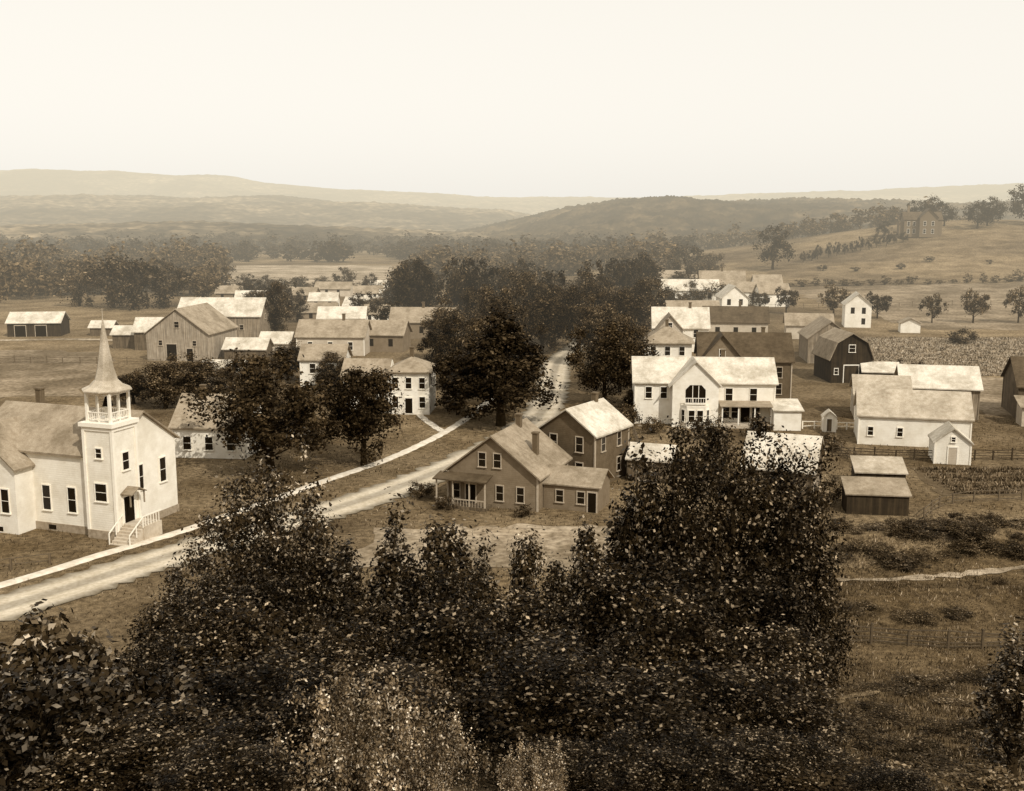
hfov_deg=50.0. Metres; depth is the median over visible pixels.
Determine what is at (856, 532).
bush
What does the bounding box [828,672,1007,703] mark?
path
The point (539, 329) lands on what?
tree
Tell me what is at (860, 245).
tree
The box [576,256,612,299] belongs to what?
tree
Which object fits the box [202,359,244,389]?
shed
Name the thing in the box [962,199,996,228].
tree
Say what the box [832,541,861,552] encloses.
bush
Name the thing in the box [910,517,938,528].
bush
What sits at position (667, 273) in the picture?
house
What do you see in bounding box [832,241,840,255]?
tree
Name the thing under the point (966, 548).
bush
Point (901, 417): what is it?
barn
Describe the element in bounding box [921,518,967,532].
bush
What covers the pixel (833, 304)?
tree
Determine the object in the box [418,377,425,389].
window
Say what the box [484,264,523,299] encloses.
tree
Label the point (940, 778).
bush
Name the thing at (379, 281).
house
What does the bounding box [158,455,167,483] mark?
window
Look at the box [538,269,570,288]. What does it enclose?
tree
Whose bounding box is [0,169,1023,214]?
hill
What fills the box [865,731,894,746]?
bush
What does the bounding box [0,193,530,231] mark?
hill
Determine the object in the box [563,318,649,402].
tree
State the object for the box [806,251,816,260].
tree
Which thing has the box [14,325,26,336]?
door
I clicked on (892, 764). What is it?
bush
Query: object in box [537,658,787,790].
tree
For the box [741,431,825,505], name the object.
workshop
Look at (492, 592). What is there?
tree
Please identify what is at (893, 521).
bush
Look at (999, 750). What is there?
bush
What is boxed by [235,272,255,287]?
tree
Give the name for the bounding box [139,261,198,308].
tree
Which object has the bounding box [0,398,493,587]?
pavement
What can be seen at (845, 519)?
bush
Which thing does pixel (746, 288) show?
house
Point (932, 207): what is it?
tree
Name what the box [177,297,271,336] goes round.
barn
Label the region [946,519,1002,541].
bush
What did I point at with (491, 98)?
sky
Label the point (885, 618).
field
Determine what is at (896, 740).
bush
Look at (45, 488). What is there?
window
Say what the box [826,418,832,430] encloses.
door
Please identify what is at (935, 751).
bush
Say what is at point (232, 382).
tree
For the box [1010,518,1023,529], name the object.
bush
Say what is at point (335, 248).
forest
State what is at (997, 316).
field
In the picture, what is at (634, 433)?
fence
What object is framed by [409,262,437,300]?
tree
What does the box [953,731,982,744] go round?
bush
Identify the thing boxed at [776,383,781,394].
window
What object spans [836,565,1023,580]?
path
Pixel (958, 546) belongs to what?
bush
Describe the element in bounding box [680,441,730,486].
bush
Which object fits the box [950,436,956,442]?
window
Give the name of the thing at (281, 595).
tree
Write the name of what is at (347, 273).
tree
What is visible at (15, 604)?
road
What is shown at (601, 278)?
tree
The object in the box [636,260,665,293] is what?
tree
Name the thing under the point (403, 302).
tree
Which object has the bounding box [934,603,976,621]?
bush
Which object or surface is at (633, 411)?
bush
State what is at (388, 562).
tree
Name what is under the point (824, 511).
bush
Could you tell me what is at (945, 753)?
bush
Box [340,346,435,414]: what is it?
house
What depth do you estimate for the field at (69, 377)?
193.72 m
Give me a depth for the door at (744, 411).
145.96 m
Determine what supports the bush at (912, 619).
on the field at (885, 618)
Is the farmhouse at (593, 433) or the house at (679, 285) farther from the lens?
the house at (679, 285)
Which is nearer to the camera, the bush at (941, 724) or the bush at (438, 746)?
the bush at (438, 746)
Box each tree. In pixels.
[0,599,127,753]
[0,651,133,790]
[0,709,133,790]
[9,680,241,790]
[48,661,219,788]
[52,270,100,306]
[55,649,206,790]
[73,254,139,307]
[87,619,218,707]
[96,252,160,310]
[111,371,152,403]
[119,581,256,695]
[123,539,248,656]
[128,351,204,408]
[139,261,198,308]
[159,581,315,732]
[159,647,389,785]
[161,421,358,645]
[162,351,236,393]
[170,345,356,471]
[185,272,226,296]
[208,357,272,390]
[223,549,337,733]
[224,370,283,398]
[224,613,433,771]
[229,533,382,663]
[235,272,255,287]
[236,278,265,289]
[242,288,264,296]
[254,277,293,330]
[255,275,272,288]
[258,277,273,289]
[268,338,301,378]
[271,395,291,427]
[273,277,288,285]
[277,652,511,790]
[282,280,304,301]
[282,557,408,691]
[285,297,309,321]
[288,275,309,286]
[311,350,356,378]
[311,372,342,399]
[312,275,330,283]
[312,534,369,656]
[320,364,408,467]
[331,267,357,281]
[346,290,382,312]
[360,272,380,284]
[363,295,393,303]
[363,484,430,666]
[370,299,401,319]
[370,544,514,746]
[377,286,397,306]
[381,275,419,306]
[385,258,416,280]
[386,258,442,306]
[386,259,438,306]
[387,582,527,769]
[396,259,437,295]
[403,505,491,628]
[405,265,442,306]
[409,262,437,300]
[416,315,479,378]
[420,294,474,354]
[429,305,565,426]
[430,348,481,414]
[433,258,471,307]
[433,636,675,790]
[435,254,479,313]
[450,255,498,308]
[450,577,593,740]
[454,312,531,377]
[456,284,501,320]
[459,521,513,730]
[462,296,554,345]
[463,271,498,288]
[468,280,531,341]
[477,263,500,280]
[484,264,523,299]
[485,621,663,764]
[487,350,543,407]
[494,259,514,274]
[501,547,678,743]
[503,520,547,646]
[505,269,549,332]
[507,256,527,272]
[513,291,569,354]
[515,259,542,278]
[525,275,566,291]
[529,284,578,342]
[532,265,572,288]
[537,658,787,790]
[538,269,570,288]
[538,551,576,630]
[548,284,613,348]
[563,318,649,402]
[563,514,613,649]
[564,268,614,325]
[568,272,597,289]
[571,291,618,361]
[573,273,623,291]
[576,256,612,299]
[583,322,662,391]
[584,272,612,302]
[589,524,808,721]
[591,560,750,744]
[596,258,640,285]
[598,262,637,289]
[598,288,644,341]
[599,280,648,322]
[601,423,678,723]
[603,257,653,296]
[604,310,653,363]
[607,438,725,644]
[617,274,673,332]
[618,389,633,408]
[621,249,657,278]
[628,398,852,646]
[632,274,655,294]
[635,255,660,294]
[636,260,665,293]
[637,484,752,666]
[648,261,668,269]
[652,288,675,305]
[654,284,676,299]
[659,287,686,300]
[668,270,692,278]
[670,258,692,272]
[671,243,703,272]
[676,269,694,278]
[679,614,856,748]
[683,656,861,765]
[684,278,700,299]
[685,289,705,299]
[688,260,710,273]
[695,252,725,267]
[698,280,725,297]
[705,261,719,269]
[707,549,855,729]
[717,496,861,669]
[732,425,847,683]
[740,544,866,714]
[748,290,770,305]
[752,223,798,269]
[774,287,799,312]
[799,251,806,260]
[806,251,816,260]
[814,244,823,258]
[818,283,850,312]
[825,243,833,257]
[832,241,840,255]
[841,243,848,253]
[849,241,857,252]
[856,236,865,250]
[864,291,892,318]
[865,237,872,247]
[872,231,881,247]
[874,221,893,235]
[881,231,892,245]
[890,232,898,241]
[898,232,907,240]
[905,198,927,211]
[917,293,948,322]
[919,195,947,220]
[934,201,959,225]
[960,287,991,322]
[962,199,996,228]
[967,615,1023,779]
[976,202,1006,225]
[980,196,1010,221]
[1002,286,1023,322]
[1004,183,1023,218]
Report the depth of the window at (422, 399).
153.34 m
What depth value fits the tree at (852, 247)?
497.25 m
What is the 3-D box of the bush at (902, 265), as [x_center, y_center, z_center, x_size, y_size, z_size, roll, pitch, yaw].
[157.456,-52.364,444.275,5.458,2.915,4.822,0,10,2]
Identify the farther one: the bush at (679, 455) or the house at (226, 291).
the house at (226, 291)
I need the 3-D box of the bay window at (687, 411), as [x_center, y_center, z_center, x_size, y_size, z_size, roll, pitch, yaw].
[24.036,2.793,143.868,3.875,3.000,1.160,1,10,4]
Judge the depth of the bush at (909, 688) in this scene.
60.77 m
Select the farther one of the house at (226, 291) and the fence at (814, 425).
the house at (226, 291)
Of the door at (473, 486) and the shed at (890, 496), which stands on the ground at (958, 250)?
the shed at (890, 496)
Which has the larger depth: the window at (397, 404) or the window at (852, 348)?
the window at (852, 348)
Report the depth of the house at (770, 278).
369.01 m
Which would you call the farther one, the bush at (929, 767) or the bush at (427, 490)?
the bush at (427, 490)
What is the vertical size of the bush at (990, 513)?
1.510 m
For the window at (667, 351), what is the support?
in the house at (668, 340)
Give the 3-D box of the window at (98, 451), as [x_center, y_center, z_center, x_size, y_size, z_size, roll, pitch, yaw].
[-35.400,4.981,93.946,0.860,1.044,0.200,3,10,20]
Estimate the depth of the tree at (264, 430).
115.78 m
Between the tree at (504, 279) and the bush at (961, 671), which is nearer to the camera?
the bush at (961, 671)
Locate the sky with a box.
[0,0,1023,197]
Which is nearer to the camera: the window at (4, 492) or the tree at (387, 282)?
the window at (4, 492)
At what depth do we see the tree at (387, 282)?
305.68 m
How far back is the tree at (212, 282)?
333.34 m
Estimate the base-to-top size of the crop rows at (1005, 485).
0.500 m
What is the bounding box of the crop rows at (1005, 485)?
[916,465,1023,494]
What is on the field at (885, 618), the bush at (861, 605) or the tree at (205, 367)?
the bush at (861, 605)
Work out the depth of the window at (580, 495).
103.76 m
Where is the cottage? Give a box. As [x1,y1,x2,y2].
[432,413,614,512]
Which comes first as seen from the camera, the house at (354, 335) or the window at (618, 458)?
the window at (618, 458)
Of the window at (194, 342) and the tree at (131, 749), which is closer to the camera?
the tree at (131, 749)
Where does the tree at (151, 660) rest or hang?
on the ground at (958, 250)
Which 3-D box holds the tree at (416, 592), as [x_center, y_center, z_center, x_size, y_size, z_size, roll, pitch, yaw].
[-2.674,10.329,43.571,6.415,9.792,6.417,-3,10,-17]
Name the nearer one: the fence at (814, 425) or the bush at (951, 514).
the bush at (951, 514)
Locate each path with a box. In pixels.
[0,338,111,340]
[417,414,443,431]
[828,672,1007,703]
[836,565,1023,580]
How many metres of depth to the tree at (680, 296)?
307.01 m
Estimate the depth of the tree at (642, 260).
329.09 m
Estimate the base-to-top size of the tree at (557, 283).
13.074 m
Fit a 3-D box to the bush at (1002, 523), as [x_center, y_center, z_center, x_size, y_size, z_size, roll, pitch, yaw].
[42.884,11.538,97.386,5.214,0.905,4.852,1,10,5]
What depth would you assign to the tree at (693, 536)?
47.40 m
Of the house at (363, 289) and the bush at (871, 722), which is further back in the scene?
the house at (363, 289)
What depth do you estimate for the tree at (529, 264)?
336.94 m
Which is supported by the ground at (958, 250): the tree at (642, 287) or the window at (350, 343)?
the tree at (642, 287)
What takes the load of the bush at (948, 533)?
on the ground at (958, 250)
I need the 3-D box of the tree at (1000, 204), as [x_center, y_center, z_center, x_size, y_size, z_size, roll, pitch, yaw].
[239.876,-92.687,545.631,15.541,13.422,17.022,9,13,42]
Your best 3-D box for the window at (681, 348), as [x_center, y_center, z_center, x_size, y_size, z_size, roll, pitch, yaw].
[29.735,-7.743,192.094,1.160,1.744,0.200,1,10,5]
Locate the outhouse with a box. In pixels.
[821,408,836,431]
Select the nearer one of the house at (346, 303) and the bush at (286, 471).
the bush at (286, 471)
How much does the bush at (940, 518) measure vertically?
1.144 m
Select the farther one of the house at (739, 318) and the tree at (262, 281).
the tree at (262, 281)
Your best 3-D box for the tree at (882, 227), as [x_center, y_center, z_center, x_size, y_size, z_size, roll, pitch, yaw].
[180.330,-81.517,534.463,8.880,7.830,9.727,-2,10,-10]
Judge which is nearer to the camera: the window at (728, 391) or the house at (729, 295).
the window at (728, 391)
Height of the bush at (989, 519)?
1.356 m
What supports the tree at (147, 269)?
on the ground at (958, 250)
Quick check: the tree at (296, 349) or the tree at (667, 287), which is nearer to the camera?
the tree at (296, 349)
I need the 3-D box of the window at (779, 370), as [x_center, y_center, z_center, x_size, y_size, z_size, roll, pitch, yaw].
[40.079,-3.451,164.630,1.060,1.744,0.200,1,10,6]
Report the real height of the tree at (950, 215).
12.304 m
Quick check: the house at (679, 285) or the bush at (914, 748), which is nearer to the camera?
the bush at (914, 748)
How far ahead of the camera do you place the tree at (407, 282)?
282.06 m
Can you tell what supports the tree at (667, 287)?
on the ground at (958, 250)
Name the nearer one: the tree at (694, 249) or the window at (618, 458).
the window at (618, 458)
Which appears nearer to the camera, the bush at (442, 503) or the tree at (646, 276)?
the bush at (442, 503)
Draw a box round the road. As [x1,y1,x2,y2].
[0,336,584,620]
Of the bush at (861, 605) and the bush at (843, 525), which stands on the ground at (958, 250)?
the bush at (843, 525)
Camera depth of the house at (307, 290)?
342.40 m
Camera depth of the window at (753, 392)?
145.50 m
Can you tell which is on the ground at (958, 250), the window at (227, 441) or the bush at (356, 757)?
the bush at (356, 757)
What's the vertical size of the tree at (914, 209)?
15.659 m
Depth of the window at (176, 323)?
207.66 m
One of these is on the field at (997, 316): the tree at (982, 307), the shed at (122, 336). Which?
the tree at (982, 307)
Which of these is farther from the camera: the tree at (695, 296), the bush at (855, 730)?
the tree at (695, 296)
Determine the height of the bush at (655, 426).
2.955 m
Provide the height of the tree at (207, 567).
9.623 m
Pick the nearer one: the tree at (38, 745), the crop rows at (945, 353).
the tree at (38, 745)
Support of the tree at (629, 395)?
on the ground at (958, 250)
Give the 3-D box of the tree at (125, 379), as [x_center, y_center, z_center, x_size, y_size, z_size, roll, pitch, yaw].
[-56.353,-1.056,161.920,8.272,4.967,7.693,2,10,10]
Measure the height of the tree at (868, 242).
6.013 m
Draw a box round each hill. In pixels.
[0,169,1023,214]
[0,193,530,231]
[0,220,488,250]
[449,195,1023,250]
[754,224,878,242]
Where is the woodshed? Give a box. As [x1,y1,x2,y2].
[625,442,678,481]
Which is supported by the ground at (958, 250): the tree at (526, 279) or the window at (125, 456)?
the tree at (526, 279)
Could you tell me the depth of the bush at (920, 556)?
88.34 m
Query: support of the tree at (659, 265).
on the ground at (958, 250)
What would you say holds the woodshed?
on the ground at (958, 250)
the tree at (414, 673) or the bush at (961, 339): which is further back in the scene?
the bush at (961, 339)
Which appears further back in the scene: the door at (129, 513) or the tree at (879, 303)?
the tree at (879, 303)
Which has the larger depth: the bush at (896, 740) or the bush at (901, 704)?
the bush at (901, 704)
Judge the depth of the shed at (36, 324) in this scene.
249.79 m
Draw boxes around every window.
[0,488,10,514]
[41,483,52,511]
[49,524,55,528]
[66,486,77,514]
[93,482,108,503]
[94,447,102,459]
[121,450,130,471]
[139,463,145,490]
[158,340,162,345]
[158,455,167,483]
[174,321,178,327]
[182,436,191,450]
[192,340,196,346]
[204,436,213,450]
[226,438,235,451]
[239,324,243,329]
[309,363,315,373]
[348,342,352,350]
[388,339,392,345]
[391,377,398,387]
[392,396,398,407]
[405,377,411,389]
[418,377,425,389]
[418,396,425,408]
[454,482,460,498]
[477,451,486,467]
[492,452,501,468]
[495,484,504,501]
[515,486,524,503]
[549,433,557,444]
[554,489,564,502]
[574,436,583,453]
[575,461,582,466]
[576,491,585,504]
[600,436,606,452]
[616,430,621,446]
[616,456,621,471]
[645,386,652,398]
[660,386,667,398]
[664,346,670,355]
[679,346,684,355]
[680,405,709,428]
[693,329,698,337]
[720,407,729,418]
[725,388,732,400]
[731,407,739,418]
[749,388,757,400]
[751,408,759,418]
[776,367,782,376]
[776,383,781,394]
[833,368,838,374]
[848,345,855,352]
[867,426,873,435]
[896,427,903,437]
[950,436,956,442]
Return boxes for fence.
[0,553,50,569]
[3,355,160,364]
[633,425,638,441]
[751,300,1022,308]
[802,420,852,429]
[820,435,863,458]
[826,623,1023,649]
[831,447,1023,460]
[923,487,1023,516]
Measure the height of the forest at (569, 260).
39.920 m
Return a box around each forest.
[0,228,700,261]
[0,234,236,300]
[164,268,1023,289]
[408,194,967,278]
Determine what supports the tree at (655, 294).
on the ground at (958, 250)
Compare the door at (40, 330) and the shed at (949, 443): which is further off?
the door at (40, 330)
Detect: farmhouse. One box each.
[538,391,632,481]
[630,349,804,430]
[694,327,794,398]
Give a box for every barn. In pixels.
[144,303,238,360]
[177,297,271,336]
[797,316,842,362]
[811,327,874,382]
[849,374,912,416]
[853,388,974,446]
[894,364,983,419]
[1000,356,1023,417]
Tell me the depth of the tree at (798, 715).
32.48 m
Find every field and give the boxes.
[0,350,115,396]
[224,265,394,286]
[349,523,622,570]
[790,281,1023,329]
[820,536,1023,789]
[865,337,1023,375]
[910,466,1023,495]
[979,377,1011,415]
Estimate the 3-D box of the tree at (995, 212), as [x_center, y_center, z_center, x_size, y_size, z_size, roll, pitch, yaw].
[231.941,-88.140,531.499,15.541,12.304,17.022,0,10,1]
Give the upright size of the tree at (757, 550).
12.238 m
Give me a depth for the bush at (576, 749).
27.91 m
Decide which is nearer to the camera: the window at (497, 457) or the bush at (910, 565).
the bush at (910, 565)
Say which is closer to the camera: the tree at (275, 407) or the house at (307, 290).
the tree at (275, 407)
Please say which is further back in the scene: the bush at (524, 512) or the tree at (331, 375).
the tree at (331, 375)
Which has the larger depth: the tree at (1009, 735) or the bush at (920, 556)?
the bush at (920, 556)
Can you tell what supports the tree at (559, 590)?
on the ground at (958, 250)
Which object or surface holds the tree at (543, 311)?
on the ground at (958, 250)
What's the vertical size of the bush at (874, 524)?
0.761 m
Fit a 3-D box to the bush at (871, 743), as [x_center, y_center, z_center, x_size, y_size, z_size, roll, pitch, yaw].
[14.566,13.608,42.090,3.330,0.608,2.825,8,12,39]
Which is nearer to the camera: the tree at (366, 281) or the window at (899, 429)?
the window at (899, 429)
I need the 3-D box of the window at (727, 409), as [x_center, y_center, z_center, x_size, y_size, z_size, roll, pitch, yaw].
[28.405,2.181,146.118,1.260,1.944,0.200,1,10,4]
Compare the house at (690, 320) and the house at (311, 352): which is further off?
the house at (690, 320)
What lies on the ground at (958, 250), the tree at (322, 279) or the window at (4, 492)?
the tree at (322, 279)
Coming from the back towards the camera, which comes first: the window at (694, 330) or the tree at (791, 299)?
the tree at (791, 299)
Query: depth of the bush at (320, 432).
133.00 m
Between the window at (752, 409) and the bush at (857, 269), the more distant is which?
the bush at (857, 269)
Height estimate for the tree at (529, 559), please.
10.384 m
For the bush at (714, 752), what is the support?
on the ground at (958, 250)
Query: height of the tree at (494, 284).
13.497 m
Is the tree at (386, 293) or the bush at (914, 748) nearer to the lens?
the bush at (914, 748)
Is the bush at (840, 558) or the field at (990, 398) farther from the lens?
the field at (990, 398)
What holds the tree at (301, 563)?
on the ground at (958, 250)
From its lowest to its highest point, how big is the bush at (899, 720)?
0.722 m
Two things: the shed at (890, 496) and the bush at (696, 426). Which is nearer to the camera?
the shed at (890, 496)
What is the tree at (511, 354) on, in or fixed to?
on the ground at (958, 250)
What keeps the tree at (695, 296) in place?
on the ground at (958, 250)
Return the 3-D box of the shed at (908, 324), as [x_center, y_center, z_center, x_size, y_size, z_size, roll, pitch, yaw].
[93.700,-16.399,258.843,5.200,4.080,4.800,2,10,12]
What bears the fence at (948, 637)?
on the ground at (958, 250)
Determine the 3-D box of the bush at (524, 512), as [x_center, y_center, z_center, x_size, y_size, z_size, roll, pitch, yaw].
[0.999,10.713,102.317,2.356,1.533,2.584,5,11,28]
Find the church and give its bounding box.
[0,308,179,545]
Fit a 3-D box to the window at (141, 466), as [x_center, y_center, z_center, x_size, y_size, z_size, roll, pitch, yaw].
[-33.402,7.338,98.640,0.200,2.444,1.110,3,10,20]
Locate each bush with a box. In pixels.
[143,708,329,790]
[263,632,451,790]
[276,466,295,482]
[302,428,327,445]
[361,698,495,790]
[406,481,435,498]
[433,495,457,511]
[435,391,465,409]
[493,733,571,790]
[496,735,629,790]
[509,502,533,517]
[562,717,712,790]
[613,400,642,424]
[638,414,666,434]
[645,715,790,790]
[663,450,693,478]
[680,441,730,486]
[685,415,718,439]
[701,439,737,469]
[702,461,741,493]
[714,723,864,790]
[741,415,773,436]
[776,726,867,790]
[778,751,935,790]
[796,492,835,519]
[816,429,847,449]
[818,476,841,504]
[824,744,893,774]
[825,709,879,743]
[826,514,853,530]
[826,549,857,561]
[829,517,851,529]
[831,708,894,736]
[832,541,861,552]
[833,755,936,790]
[834,599,887,616]
[841,526,864,534]
[843,677,897,691]
[844,711,868,723]
[847,731,924,754]
[849,267,860,270]
[850,693,911,720]
[851,538,896,555]
[855,522,888,531]
[861,518,885,530]
[861,755,955,790]
[862,703,908,713]
[863,704,894,718]
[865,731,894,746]
[866,703,920,726]
[867,551,931,571]
[869,728,928,753]
[873,739,946,771]
[873,746,952,777]
[879,552,904,567]
[880,516,921,535]
[880,521,904,538]
[882,669,941,691]
[886,678,932,697]
[887,757,954,786]
[890,521,947,539]
[890,607,941,626]
[894,750,997,782]
[896,263,906,268]
[896,546,950,561]
[897,519,922,533]
[902,513,939,521]
[904,730,950,752]
[904,737,939,754]
[907,730,957,749]
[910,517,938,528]
[910,672,970,693]
[914,714,987,737]
[917,747,968,769]
[918,522,970,541]
[918,759,982,782]
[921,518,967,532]
[921,748,945,755]
[922,256,935,261]
[928,513,978,527]
[928,688,984,708]
[929,666,980,683]
[931,749,1023,790]
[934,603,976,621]
[937,548,968,557]
[941,538,998,553]
[942,518,964,530]
[942,718,973,734]
[943,710,999,737]
[944,327,979,343]
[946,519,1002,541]
[947,511,970,521]
[947,775,1012,790]
[949,526,973,535]
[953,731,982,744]
[954,664,1003,686]
[956,543,982,554]
[957,519,999,530]
[959,532,999,547]
[959,740,1021,767]
[967,512,994,521]
[967,722,1023,745]
[973,514,1013,529]
[974,517,1023,526]
[981,510,1008,523]
[983,538,1023,556]
[992,576,1008,584]
[1000,754,1023,770]
[1005,530,1023,539]
[1006,546,1023,559]
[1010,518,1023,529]
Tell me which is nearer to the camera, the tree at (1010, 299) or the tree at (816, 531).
the tree at (816, 531)
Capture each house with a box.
[168,384,261,458]
[214,285,243,296]
[234,290,261,296]
[289,287,320,302]
[294,313,371,355]
[297,344,352,387]
[300,302,338,318]
[307,292,340,305]
[314,281,354,295]
[316,306,368,319]
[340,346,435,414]
[342,296,375,305]
[353,285,383,297]
[361,304,394,319]
[369,320,412,351]
[370,280,387,288]
[389,302,456,338]
[644,319,694,356]
[650,302,710,351]
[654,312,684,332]
[658,270,685,278]
[660,279,719,299]
[665,300,719,306]
[698,266,745,286]
[702,301,769,331]
[714,284,749,305]
[730,281,762,304]
[750,274,782,282]
[753,283,789,306]
[841,291,871,327]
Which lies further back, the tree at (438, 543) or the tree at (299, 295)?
the tree at (299, 295)
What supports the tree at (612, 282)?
on the ground at (958, 250)
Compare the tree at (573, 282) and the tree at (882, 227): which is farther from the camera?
the tree at (882, 227)
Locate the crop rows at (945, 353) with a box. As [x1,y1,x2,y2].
[861,336,1023,375]
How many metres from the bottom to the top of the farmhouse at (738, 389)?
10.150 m
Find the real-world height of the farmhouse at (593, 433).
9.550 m
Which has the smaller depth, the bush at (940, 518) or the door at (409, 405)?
the bush at (940, 518)
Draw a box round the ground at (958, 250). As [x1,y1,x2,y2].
[0,220,1023,790]
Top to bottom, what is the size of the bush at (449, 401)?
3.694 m
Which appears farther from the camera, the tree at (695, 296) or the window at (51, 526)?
the tree at (695, 296)
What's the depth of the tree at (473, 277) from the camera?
278.97 m
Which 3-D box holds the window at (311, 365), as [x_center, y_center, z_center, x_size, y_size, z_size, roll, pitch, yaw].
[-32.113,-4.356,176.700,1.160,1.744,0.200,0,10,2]
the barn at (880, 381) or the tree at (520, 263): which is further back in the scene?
the tree at (520, 263)
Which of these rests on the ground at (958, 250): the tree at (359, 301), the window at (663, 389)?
the tree at (359, 301)
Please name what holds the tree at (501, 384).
on the ground at (958, 250)
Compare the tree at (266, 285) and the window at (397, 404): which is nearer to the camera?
the window at (397, 404)
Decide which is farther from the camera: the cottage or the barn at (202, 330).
the barn at (202, 330)
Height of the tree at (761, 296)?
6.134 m
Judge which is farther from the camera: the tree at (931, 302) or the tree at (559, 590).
the tree at (931, 302)
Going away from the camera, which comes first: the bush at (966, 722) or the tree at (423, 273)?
the bush at (966, 722)
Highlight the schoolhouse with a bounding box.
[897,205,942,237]
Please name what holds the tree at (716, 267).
on the ground at (958, 250)
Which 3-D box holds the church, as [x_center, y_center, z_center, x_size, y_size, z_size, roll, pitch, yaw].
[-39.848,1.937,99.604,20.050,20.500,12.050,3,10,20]
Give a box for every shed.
[5,311,70,336]
[87,320,118,335]
[109,325,134,347]
[131,317,163,349]
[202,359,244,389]
[221,337,274,359]
[259,331,295,350]
[783,313,834,338]
[840,476,911,515]
[850,455,907,478]
[860,361,898,374]
[897,316,922,332]
[928,421,973,464]
[1014,395,1023,426]
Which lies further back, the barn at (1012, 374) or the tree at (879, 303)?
the tree at (879, 303)
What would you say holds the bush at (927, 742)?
on the ground at (958, 250)
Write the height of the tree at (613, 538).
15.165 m
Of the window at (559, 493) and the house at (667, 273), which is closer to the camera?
the window at (559, 493)
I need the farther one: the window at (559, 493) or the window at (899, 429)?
the window at (899, 429)
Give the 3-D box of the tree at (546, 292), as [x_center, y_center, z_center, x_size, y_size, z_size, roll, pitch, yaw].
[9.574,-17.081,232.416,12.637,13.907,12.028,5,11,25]
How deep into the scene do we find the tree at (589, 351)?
170.55 m
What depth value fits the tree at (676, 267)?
421.96 m
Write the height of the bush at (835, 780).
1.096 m
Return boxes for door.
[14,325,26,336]
[34,325,46,336]
[122,493,135,523]
[166,343,177,360]
[186,348,193,360]
[404,397,412,412]
[465,482,476,502]
[586,491,597,512]
[739,407,750,421]
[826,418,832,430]
[843,365,858,382]
[946,446,957,464]
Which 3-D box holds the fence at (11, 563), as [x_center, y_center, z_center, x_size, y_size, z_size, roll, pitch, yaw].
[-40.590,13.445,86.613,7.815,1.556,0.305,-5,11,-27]
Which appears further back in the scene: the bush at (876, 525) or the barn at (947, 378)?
the barn at (947, 378)
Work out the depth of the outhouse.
141.33 m
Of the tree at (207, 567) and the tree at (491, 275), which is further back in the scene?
the tree at (491, 275)
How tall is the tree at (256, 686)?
4.416 m
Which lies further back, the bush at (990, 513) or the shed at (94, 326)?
the shed at (94, 326)
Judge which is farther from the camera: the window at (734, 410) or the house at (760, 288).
the house at (760, 288)
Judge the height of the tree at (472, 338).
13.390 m
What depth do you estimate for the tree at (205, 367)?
160.11 m
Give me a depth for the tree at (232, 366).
165.62 m
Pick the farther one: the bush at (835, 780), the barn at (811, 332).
the barn at (811, 332)
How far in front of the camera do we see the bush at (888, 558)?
87.32 m
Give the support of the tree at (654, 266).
on the ground at (958, 250)
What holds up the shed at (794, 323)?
on the ground at (958, 250)
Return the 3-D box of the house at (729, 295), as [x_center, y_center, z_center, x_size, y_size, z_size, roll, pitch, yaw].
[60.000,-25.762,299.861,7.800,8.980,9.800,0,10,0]
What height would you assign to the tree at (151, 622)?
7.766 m
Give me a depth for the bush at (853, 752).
33.00 m
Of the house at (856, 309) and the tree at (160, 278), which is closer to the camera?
the house at (856, 309)
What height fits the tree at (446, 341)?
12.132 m
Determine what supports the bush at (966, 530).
on the ground at (958, 250)
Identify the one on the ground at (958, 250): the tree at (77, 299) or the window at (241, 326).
the tree at (77, 299)
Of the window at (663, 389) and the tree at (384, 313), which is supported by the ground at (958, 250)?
the tree at (384, 313)
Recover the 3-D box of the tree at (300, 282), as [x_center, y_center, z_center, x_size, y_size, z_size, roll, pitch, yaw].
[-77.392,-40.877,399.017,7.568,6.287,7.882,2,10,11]
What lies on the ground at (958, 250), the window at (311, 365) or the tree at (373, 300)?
the tree at (373, 300)
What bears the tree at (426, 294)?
on the ground at (958, 250)
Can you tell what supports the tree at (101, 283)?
on the ground at (958, 250)
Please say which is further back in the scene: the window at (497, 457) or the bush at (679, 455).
the bush at (679, 455)
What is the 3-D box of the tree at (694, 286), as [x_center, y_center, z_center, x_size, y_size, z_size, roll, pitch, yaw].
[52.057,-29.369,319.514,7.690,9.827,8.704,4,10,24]
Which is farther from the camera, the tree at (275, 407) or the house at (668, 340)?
the house at (668, 340)
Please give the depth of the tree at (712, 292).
315.60 m
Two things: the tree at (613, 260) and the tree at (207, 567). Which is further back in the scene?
the tree at (613, 260)
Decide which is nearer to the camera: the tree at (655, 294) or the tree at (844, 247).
the tree at (655, 294)
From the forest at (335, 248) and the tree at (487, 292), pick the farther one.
the forest at (335, 248)
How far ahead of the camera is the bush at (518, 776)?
25.97 m
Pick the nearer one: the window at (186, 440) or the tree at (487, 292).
the window at (186, 440)
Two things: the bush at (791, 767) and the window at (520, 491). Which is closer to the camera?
the bush at (791, 767)

